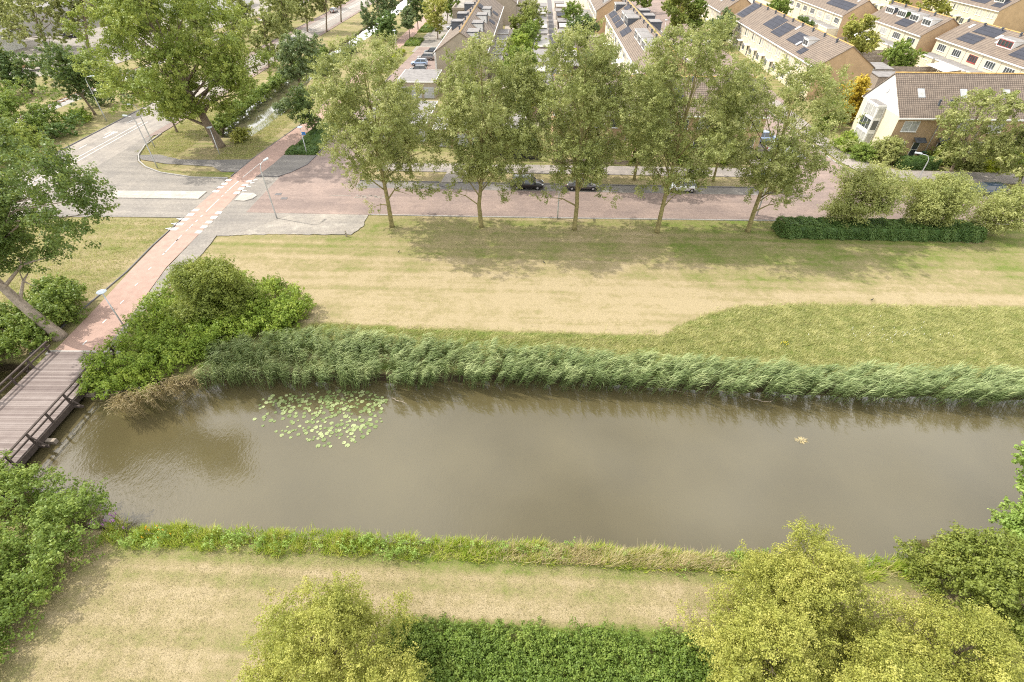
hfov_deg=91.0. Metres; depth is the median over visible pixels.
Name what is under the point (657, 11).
residential court
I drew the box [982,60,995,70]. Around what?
window
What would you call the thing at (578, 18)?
garden tree
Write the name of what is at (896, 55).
garden tree
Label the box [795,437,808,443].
floating tangle
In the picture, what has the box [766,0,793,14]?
garden tree
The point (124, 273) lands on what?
kerb
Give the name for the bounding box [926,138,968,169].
garden tree
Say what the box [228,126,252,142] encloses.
ditch growth
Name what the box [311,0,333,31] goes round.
avenue tree
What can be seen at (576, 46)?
garden fence
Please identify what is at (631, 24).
terrace house
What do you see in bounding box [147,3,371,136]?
bike lane
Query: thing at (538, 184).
parked car
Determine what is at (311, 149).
hedge
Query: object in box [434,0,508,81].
terrace house
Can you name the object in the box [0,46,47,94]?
roadside tree
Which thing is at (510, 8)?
terrace house
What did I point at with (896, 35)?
window
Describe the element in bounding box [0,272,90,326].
shrub
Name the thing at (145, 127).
street lamp
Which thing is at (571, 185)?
parked car
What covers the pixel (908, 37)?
window
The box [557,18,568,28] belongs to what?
garden shed
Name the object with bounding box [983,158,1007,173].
garden tree
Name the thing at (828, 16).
window
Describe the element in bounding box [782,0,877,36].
terrace house
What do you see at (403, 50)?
hedge
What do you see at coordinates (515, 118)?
garage block
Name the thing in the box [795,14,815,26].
garden tree
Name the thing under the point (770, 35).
terrace house
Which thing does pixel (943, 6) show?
garden tree
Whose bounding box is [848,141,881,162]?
garden tree
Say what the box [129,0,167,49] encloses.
belt tree
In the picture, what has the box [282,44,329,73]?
ditch growth
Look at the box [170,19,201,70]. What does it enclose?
belt tree
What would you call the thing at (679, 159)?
garden tree
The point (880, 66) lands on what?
garden shed
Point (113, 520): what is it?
flower clump
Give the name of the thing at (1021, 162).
garden tree
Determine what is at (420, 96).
door
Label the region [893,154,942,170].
clipped hedge
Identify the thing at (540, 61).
garden shed
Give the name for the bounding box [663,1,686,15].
garden tree
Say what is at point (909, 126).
window
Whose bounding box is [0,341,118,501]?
footbridge
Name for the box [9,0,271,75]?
industrial yard
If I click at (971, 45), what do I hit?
terrace house
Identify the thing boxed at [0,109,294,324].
rough grass
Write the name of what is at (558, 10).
garden shed
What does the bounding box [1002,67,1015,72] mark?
window
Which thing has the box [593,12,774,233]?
street tree
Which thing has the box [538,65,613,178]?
verge tree
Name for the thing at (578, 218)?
kerb
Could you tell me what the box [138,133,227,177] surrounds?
kerb
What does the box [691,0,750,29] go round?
terrace house
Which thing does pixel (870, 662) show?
maple tree
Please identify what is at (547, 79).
garden shed
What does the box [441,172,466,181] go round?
path beside verge
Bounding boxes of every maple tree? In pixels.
[226,569,434,681]
[666,576,843,681]
[701,513,893,658]
[758,623,951,681]
[850,584,1023,681]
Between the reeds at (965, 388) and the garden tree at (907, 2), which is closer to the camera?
the reeds at (965, 388)
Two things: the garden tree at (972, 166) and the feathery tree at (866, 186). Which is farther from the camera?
the garden tree at (972, 166)
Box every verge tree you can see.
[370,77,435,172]
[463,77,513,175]
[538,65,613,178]
[616,62,691,180]
[691,94,764,181]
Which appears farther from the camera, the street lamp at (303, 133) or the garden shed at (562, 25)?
the garden shed at (562, 25)
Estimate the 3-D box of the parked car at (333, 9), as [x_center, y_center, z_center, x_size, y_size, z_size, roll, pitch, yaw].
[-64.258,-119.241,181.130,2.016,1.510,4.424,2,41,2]
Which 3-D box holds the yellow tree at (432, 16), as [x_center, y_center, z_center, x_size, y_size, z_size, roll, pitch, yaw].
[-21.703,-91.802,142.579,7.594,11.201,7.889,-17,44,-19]
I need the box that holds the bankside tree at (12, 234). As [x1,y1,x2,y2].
[0,117,119,341]
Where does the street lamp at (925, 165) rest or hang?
on the ground at (640, 278)
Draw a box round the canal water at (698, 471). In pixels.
[0,370,1023,564]
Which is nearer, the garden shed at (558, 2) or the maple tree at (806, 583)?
the maple tree at (806, 583)
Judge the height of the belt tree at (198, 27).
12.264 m
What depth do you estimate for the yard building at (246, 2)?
178.02 m
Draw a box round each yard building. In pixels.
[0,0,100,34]
[0,29,24,50]
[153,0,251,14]
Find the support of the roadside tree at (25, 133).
on the ground at (640, 278)
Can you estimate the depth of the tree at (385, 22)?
140.93 m
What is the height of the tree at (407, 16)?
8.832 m
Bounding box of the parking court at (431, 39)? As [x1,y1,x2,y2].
[412,0,472,51]
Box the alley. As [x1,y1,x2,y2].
[547,0,556,75]
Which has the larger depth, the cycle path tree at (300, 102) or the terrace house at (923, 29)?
the terrace house at (923, 29)
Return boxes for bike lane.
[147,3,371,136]
[200,0,354,78]
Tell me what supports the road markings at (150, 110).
on the road at (117, 146)
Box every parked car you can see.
[62,31,76,37]
[329,7,337,12]
[410,64,427,68]
[411,58,427,65]
[417,52,433,60]
[424,47,436,52]
[511,174,543,189]
[565,179,598,190]
[670,178,696,192]
[760,130,777,141]
[971,181,1007,194]
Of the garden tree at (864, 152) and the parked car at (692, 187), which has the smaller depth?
the parked car at (692, 187)
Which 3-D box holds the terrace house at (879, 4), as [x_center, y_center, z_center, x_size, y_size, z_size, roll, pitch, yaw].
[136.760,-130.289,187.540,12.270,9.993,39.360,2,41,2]
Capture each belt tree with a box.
[0,2,21,30]
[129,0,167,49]
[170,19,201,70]
[183,12,212,45]
[221,0,259,37]
[223,6,252,48]
[271,0,287,17]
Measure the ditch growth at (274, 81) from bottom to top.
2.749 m
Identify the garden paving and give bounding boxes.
[488,0,599,126]
[748,0,920,90]
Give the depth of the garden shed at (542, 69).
109.42 m
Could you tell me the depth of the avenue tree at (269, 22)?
116.68 m
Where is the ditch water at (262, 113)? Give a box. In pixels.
[223,0,409,137]
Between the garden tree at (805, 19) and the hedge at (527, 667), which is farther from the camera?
the garden tree at (805, 19)
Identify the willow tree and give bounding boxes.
[274,29,324,86]
[987,440,1023,543]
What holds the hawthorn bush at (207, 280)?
on the ground at (640, 278)
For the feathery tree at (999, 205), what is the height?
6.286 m
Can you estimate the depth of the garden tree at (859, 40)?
122.15 m
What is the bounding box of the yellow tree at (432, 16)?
[419,0,448,38]
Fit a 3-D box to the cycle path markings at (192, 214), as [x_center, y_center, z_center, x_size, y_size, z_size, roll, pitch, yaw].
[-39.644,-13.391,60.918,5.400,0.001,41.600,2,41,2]
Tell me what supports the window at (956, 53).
in the terrace house at (971, 45)
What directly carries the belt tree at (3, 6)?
on the ground at (640, 278)
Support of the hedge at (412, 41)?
on the ground at (640, 278)
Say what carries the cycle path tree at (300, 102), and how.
on the ground at (640, 278)
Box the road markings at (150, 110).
[15,0,364,191]
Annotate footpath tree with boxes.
[933,87,1023,171]
[976,98,1023,186]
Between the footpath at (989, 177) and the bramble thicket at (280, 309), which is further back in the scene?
the footpath at (989, 177)
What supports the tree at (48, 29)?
on the industrial yard at (31, 43)
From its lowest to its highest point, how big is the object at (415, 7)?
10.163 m
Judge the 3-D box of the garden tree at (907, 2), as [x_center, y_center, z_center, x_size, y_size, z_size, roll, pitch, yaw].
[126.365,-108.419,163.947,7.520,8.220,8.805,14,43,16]
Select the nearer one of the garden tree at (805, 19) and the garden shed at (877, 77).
the garden shed at (877, 77)
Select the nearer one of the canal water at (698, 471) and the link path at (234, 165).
the canal water at (698, 471)
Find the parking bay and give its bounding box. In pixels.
[356,181,762,194]
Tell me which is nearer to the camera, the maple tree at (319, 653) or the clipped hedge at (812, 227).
the maple tree at (319, 653)
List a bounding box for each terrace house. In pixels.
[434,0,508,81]
[497,0,520,24]
[572,0,624,34]
[604,0,700,75]
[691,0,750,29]
[728,0,875,99]
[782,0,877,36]
[854,0,959,59]
[870,0,922,9]
[915,18,1023,72]
[922,0,1023,31]
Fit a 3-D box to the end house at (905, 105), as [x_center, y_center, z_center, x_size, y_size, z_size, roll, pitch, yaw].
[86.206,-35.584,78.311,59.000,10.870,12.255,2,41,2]
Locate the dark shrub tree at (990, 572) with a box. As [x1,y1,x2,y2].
[893,519,1023,656]
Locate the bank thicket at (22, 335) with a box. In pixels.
[0,300,64,365]
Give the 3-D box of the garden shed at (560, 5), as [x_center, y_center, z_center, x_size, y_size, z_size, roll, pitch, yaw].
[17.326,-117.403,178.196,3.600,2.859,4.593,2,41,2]
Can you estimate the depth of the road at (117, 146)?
86.55 m
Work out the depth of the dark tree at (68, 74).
88.91 m
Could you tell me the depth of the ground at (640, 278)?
49.71 m
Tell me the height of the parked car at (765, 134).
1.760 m
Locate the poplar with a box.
[60,0,281,148]
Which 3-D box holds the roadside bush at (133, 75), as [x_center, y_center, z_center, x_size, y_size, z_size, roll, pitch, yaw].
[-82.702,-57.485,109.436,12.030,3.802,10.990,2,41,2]
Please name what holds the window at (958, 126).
in the end house at (905, 105)
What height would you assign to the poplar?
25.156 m
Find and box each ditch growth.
[205,96,256,136]
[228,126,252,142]
[248,72,287,105]
[271,96,293,113]
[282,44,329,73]
[308,45,357,79]
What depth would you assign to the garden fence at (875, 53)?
127.86 m
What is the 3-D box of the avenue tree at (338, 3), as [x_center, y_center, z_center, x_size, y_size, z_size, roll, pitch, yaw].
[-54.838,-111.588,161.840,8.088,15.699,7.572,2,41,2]
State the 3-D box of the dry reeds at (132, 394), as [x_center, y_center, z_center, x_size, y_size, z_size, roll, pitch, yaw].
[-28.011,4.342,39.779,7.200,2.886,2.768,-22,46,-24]
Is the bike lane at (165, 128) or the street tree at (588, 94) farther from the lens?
the bike lane at (165, 128)
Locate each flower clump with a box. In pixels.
[89,512,128,532]
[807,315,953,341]
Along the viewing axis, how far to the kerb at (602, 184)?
70.66 m
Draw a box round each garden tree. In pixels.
[496,46,538,84]
[501,32,539,64]
[508,5,543,33]
[510,18,541,47]
[511,70,547,114]
[516,0,550,16]
[560,0,583,23]
[565,12,600,41]
[577,49,593,68]
[577,139,606,157]
[617,143,642,165]
[629,0,652,7]
[660,0,703,29]
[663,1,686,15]
[665,139,697,164]
[683,0,708,29]
[709,7,740,44]
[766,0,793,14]
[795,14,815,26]
[813,98,847,129]
[830,129,866,154]
[841,13,884,54]
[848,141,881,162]
[870,135,910,167]
[878,38,927,69]
[889,0,912,4]
[915,0,952,15]
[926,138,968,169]
[958,153,990,172]
[983,148,1023,172]
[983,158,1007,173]
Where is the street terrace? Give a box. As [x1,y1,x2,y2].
[551,74,768,152]
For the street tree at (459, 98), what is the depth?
50.76 m
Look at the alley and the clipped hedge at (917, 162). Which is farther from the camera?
the alley
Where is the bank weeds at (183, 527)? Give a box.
[92,513,928,583]
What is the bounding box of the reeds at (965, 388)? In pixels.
[192,323,1023,409]
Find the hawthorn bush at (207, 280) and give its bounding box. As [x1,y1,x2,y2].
[159,251,267,330]
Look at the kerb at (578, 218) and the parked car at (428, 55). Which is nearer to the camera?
the kerb at (578, 218)
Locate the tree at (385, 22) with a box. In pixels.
[371,9,400,39]
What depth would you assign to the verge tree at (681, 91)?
64.65 m
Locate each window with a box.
[825,14,830,20]
[833,17,839,24]
[879,26,887,34]
[891,31,900,39]
[900,121,920,131]
[905,36,915,45]
[936,43,946,52]
[950,48,961,57]
[957,122,973,132]
[966,54,978,63]
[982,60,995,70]
[986,122,1004,133]
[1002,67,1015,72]
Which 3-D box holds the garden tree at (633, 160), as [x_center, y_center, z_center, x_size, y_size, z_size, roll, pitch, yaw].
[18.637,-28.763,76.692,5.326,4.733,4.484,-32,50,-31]
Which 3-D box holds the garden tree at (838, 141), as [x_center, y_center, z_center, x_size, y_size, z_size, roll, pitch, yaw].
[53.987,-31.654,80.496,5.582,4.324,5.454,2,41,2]
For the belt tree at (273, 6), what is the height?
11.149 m
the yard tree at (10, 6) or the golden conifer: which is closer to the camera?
the golden conifer
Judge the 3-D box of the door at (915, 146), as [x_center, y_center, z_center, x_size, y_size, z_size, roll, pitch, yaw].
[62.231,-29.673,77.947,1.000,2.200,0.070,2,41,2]
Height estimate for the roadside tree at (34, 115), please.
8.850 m
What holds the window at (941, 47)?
in the terrace house at (971, 45)
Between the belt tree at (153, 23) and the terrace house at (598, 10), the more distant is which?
the terrace house at (598, 10)
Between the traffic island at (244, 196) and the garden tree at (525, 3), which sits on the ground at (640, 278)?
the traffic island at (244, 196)
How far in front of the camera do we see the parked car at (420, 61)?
121.52 m
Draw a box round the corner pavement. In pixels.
[258,155,314,175]
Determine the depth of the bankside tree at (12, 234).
36.75 m
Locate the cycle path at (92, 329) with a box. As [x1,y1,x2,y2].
[55,5,440,350]
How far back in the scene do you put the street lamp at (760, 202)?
62.79 m
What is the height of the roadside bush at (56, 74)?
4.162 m
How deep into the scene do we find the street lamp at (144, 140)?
72.81 m
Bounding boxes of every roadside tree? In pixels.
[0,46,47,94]
[0,77,63,135]
[0,118,48,164]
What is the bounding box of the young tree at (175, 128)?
[139,68,177,132]
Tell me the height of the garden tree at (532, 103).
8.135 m
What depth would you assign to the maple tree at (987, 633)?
23.22 m
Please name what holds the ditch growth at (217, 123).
on the ground at (640, 278)
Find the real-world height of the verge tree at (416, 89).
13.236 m
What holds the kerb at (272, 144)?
on the ground at (640, 278)
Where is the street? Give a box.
[247,47,1023,221]
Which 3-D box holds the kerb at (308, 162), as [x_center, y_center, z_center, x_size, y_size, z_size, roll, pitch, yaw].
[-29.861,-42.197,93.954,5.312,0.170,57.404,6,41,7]
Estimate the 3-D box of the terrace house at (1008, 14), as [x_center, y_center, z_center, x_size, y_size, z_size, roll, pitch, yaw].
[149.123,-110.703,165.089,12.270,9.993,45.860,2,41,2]
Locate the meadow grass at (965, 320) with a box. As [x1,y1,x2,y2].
[304,300,1023,381]
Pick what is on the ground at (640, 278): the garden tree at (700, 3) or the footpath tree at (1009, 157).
the footpath tree at (1009, 157)
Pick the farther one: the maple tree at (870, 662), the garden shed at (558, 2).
the garden shed at (558, 2)
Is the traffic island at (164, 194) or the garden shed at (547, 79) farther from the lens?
the garden shed at (547, 79)
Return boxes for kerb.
[22,0,350,169]
[29,218,182,354]
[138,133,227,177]
[231,78,351,176]
[256,75,390,176]
[359,142,781,193]
[369,214,1023,225]
[774,115,1021,196]
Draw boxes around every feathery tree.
[817,157,921,227]
[896,169,985,227]
[966,181,1023,236]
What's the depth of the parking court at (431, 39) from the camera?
150.19 m
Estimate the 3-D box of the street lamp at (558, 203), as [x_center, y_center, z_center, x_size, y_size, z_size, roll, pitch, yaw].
[5.760,-17.980,62.109,0.260,5.640,1.615,2,41,2]
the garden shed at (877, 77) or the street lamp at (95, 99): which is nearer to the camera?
the street lamp at (95, 99)
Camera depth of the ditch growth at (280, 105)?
94.75 m
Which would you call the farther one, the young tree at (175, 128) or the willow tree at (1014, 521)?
the young tree at (175, 128)
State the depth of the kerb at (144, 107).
90.17 m
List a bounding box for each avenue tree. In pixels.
[234,7,285,66]
[258,0,299,44]
[287,0,323,31]
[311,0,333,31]
[332,0,348,21]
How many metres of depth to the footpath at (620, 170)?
74.88 m
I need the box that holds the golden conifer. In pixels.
[837,73,871,123]
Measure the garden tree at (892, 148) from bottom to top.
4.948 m
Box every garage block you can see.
[363,101,437,141]
[397,69,441,98]
[432,115,520,146]
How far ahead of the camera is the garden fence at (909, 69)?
114.77 m
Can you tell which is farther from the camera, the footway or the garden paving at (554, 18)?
the garden paving at (554, 18)
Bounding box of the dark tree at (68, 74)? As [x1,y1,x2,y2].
[28,40,107,114]
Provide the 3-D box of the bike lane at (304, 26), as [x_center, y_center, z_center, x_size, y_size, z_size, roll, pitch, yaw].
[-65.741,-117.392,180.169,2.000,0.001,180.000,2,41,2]
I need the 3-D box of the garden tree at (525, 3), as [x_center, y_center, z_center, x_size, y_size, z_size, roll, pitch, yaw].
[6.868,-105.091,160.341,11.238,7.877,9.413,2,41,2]
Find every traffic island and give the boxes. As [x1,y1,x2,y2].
[106,191,206,198]
[234,193,256,200]
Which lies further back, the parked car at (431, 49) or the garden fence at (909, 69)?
the parked car at (431, 49)
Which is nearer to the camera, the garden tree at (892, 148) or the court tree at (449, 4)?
the garden tree at (892, 148)
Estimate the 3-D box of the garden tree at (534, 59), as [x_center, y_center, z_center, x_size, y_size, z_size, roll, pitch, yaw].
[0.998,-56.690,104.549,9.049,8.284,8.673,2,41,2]
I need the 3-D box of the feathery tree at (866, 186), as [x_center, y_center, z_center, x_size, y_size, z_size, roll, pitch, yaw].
[41.716,-16.393,58.369,10.725,8.266,8.126,2,41,2]
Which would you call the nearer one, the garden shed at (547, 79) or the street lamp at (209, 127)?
the street lamp at (209, 127)
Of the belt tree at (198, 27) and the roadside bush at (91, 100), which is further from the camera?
the belt tree at (198, 27)
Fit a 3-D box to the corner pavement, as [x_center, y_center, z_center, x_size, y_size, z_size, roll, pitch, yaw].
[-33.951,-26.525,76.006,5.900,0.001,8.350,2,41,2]
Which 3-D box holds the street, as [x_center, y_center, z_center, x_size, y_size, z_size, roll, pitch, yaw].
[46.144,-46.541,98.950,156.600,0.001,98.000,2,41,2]
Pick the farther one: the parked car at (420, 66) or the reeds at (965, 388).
the parked car at (420, 66)
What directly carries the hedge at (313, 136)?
on the ground at (640, 278)
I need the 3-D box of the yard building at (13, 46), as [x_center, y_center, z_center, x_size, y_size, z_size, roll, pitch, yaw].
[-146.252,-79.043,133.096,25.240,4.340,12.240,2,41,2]
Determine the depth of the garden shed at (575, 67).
112.37 m
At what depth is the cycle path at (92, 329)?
56.63 m
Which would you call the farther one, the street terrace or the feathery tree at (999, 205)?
the street terrace
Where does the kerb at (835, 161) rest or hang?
on the ground at (640, 278)
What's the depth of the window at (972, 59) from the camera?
109.24 m
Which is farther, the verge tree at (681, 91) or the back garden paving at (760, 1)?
the back garden paving at (760, 1)
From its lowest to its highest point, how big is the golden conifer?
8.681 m
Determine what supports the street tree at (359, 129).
on the ground at (640, 278)
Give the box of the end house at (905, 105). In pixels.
[850,72,1023,155]
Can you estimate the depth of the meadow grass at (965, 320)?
46.01 m
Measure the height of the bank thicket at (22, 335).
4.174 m
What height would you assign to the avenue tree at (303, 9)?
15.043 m
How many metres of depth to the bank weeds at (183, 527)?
30.95 m
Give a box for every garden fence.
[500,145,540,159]
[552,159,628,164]
[575,43,607,50]
[862,50,882,56]
[865,56,911,64]
[890,66,936,71]
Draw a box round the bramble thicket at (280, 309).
[76,269,316,399]
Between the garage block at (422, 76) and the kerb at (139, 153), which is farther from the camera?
the garage block at (422, 76)
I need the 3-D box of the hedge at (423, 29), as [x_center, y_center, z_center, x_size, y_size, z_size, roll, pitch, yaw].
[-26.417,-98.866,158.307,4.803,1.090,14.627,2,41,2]
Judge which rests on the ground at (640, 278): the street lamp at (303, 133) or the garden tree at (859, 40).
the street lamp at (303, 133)
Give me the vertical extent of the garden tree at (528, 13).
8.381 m
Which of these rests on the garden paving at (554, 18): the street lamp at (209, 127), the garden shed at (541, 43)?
the garden shed at (541, 43)
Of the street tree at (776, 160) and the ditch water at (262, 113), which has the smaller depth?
the street tree at (776, 160)
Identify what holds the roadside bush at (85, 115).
on the ground at (640, 278)
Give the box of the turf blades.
[0,547,752,681]
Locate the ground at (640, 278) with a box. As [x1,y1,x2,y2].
[0,0,1023,681]
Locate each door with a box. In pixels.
[412,87,421,97]
[424,87,434,97]
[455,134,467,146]
[908,143,919,155]
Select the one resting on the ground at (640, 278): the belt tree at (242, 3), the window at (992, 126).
the belt tree at (242, 3)
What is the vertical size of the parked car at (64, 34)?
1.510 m
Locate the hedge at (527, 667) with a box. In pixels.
[373,610,767,681]
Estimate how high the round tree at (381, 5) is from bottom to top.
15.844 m
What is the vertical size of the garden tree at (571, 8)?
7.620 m
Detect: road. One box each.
[12,0,370,213]
[16,136,227,216]
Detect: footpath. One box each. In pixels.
[378,143,775,177]
[768,100,1023,183]
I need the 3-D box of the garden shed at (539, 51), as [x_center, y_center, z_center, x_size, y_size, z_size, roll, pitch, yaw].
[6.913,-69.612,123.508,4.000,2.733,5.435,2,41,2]
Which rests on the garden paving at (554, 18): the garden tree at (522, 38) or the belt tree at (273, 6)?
the garden tree at (522, 38)
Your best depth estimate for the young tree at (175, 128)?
82.60 m
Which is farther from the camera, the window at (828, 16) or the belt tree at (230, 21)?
the window at (828, 16)
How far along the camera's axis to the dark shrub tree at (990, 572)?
26.23 m
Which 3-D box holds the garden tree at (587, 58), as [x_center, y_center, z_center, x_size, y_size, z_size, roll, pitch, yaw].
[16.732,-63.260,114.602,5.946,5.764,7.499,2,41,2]
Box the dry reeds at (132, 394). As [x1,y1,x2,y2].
[103,366,207,418]
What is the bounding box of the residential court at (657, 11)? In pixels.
[626,0,783,102]
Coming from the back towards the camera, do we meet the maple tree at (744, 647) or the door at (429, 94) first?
the door at (429, 94)
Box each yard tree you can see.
[0,0,96,50]
[38,0,94,47]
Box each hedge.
[284,144,320,154]
[295,123,337,144]
[373,610,767,681]
[385,49,405,69]
[403,37,424,46]
[417,22,434,32]
[771,215,987,242]
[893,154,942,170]
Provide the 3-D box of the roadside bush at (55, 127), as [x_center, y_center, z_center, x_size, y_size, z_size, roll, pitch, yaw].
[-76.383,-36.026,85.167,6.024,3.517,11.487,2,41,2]
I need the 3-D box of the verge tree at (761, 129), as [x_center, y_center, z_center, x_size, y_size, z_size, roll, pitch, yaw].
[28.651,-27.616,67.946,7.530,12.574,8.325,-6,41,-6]
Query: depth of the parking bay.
69.88 m
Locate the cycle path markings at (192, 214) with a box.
[82,163,259,344]
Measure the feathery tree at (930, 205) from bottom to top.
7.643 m
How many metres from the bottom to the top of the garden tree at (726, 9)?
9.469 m
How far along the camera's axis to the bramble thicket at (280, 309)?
44.20 m
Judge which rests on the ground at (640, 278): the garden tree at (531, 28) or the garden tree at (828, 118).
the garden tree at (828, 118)
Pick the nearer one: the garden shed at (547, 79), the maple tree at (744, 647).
the maple tree at (744, 647)
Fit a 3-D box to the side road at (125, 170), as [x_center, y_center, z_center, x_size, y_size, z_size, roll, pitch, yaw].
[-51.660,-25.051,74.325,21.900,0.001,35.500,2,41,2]
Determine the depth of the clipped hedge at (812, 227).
58.88 m
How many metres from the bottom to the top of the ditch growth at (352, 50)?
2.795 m
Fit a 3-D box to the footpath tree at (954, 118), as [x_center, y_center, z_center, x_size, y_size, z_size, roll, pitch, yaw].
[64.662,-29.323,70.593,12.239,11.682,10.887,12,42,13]
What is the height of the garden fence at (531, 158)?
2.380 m
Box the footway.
[104,234,216,350]
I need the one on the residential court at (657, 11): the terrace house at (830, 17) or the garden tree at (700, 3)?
the garden tree at (700, 3)
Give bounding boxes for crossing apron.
[198,177,293,235]
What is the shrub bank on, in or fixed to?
on the ground at (640, 278)
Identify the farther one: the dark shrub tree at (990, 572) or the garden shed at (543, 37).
the garden shed at (543, 37)
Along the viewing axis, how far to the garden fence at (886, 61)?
122.12 m
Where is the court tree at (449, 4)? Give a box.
[436,0,460,23]
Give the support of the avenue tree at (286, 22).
on the ground at (640, 278)
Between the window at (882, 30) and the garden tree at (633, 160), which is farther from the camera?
the window at (882, 30)
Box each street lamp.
[85,76,106,121]
[96,289,122,324]
[122,115,157,167]
[127,104,154,147]
[206,126,219,154]
[260,158,277,218]
[297,126,307,154]
[557,181,559,218]
[756,188,766,215]
[911,152,928,191]
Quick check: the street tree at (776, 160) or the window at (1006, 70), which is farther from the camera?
the window at (1006, 70)
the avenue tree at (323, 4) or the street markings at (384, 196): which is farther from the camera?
the avenue tree at (323, 4)
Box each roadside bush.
[29,110,85,143]
[40,64,74,82]
[55,107,92,125]
[69,92,137,108]
[112,66,161,82]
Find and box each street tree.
[295,30,456,227]
[419,30,544,227]
[506,16,656,230]
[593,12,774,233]
[701,51,867,232]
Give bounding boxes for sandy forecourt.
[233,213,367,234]
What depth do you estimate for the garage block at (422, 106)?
86.65 m
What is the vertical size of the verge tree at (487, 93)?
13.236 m
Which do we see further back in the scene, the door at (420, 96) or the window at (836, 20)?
the window at (836, 20)
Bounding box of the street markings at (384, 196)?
[334,191,805,198]
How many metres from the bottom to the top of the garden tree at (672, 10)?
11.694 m
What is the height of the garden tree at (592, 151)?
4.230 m
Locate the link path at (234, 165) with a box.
[139,155,250,171]
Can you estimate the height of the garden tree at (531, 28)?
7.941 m
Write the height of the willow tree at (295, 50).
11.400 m
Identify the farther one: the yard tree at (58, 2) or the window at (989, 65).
the yard tree at (58, 2)
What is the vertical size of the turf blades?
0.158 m
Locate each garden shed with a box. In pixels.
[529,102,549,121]
[533,35,547,39]
[534,40,548,48]
[534,49,545,55]
[534,55,546,64]
[535,65,548,72]
[537,29,547,34]
[537,73,550,83]
[554,1,563,8]
[555,8,563,19]
[556,4,565,7]
[557,12,564,24]
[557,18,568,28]
[559,23,569,28]
[563,59,578,69]
[869,71,895,88]
[870,62,893,70]
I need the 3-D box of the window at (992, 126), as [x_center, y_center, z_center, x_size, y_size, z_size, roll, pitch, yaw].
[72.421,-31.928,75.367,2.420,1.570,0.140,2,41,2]
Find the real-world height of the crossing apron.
0.001 m
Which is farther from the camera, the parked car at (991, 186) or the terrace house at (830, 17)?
the terrace house at (830, 17)
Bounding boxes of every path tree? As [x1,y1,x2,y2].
[285,83,323,129]
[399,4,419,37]
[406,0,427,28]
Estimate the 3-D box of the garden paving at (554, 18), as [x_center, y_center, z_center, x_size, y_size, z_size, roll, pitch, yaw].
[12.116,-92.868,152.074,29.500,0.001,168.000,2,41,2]
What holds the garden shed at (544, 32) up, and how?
on the ground at (640, 278)
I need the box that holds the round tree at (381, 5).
[355,0,399,35]
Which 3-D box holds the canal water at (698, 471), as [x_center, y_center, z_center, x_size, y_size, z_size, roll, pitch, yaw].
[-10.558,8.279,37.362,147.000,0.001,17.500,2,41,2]

